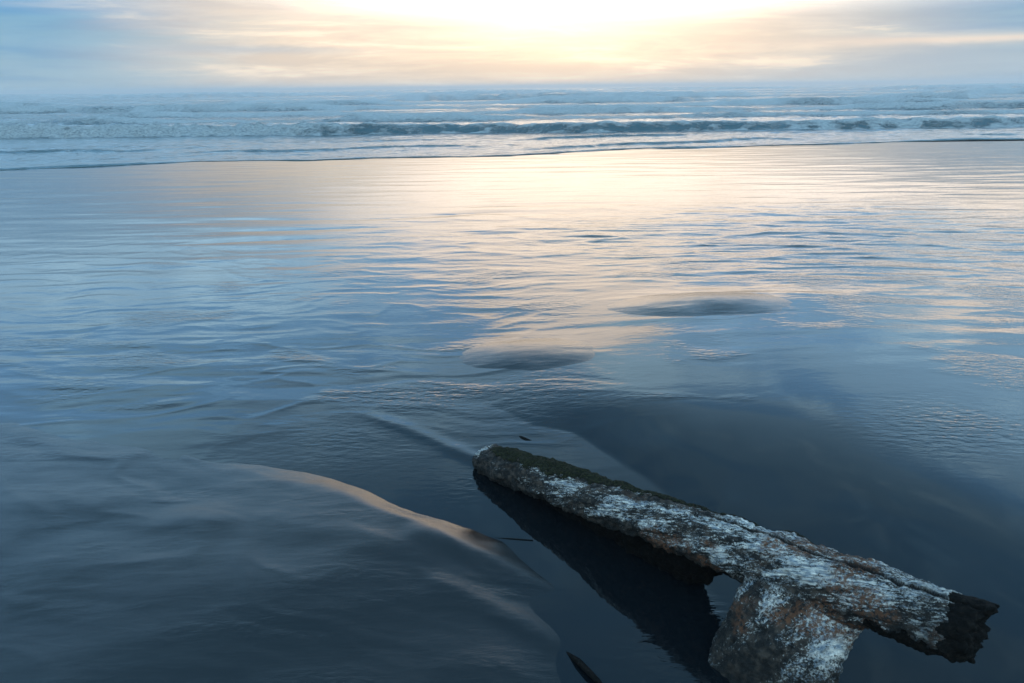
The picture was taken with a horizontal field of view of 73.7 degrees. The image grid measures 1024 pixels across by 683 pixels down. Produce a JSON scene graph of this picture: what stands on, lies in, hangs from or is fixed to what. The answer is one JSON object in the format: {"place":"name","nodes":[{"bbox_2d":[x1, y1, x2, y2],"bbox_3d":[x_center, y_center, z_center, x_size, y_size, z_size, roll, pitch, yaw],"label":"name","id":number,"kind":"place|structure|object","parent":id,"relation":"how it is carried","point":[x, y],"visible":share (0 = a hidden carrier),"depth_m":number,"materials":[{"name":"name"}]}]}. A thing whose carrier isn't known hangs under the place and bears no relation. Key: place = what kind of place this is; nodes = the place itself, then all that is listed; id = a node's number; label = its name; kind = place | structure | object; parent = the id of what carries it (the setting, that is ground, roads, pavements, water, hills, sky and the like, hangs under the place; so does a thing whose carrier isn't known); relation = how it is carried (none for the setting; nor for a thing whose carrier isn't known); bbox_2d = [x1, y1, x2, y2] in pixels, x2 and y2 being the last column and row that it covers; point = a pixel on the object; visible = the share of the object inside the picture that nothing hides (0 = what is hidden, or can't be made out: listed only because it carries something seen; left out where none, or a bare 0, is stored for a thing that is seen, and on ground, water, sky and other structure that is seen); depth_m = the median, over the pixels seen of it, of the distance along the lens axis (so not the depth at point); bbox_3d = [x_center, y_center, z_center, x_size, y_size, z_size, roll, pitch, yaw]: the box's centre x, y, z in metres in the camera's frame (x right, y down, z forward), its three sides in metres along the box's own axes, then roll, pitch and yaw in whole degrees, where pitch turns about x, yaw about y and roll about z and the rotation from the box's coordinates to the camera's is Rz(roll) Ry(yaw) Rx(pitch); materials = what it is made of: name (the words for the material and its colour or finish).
{"place":"outdoors","nodes":[
{"label":"outdoors","id":0,"kind":"place"},
{"bbox_2d":[0,141,1023,682],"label":"shallow water","id":1,"kind":"structure","parent":0,"point":[860,395],"depth_m":4.20,"materials":[{"name":"blue liquid"}]},
{"bbox_2d":[501,538,532,540],"bbox_3d":[0.007,0.700,2.419,0.136,0.005,0.005,2,21,8],"label":"twig","id":2,"kind":"object","parent":1,"relation":"on","point":[517,539],"visible":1,"depth_m":2.42,"materials":[{"name":"brown wood"}]},
{"bbox_2d":[566,651,601,682],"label":"twig","id":3,"kind":"object","parent":1,"relation":"on","point":[586,669],"visible":1,"depth_m":1.86,"materials":[{"name":"brown wood"}]},
{"bbox_2d":[472,444,999,682],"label":"driftwood log","id":4,"kind":"object","parent":1,"relation":"in","point":[803,609],"visible":0.97,"depth_m":1.83,"materials":[{"name":"brown wood"}]},
{"bbox_2d":[0,140,1023,682],"bbox_3d":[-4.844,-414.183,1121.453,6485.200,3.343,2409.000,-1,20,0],"label":"sand","id":5,"kind":"structure","parent":0,"point":[122,564],"depth_m":2.21,"materials":[{"name":"grey sand"}]},
{"bbox_2d":[0,82,1023,169],"bbox_3d":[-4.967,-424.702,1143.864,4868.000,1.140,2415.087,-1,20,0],"label":"sea","id":6,"kind":"structure","parent":0,"point":[52,130],"depth_m":31.78,"materials":[{"name":"liquid"}]},
{"bbox_2d":[0,0,1023,93],"label":"sky","id":7,"kind":"structure","parent":0,"point":[47,46],"materials":[{"name":"blue"}]}
]}

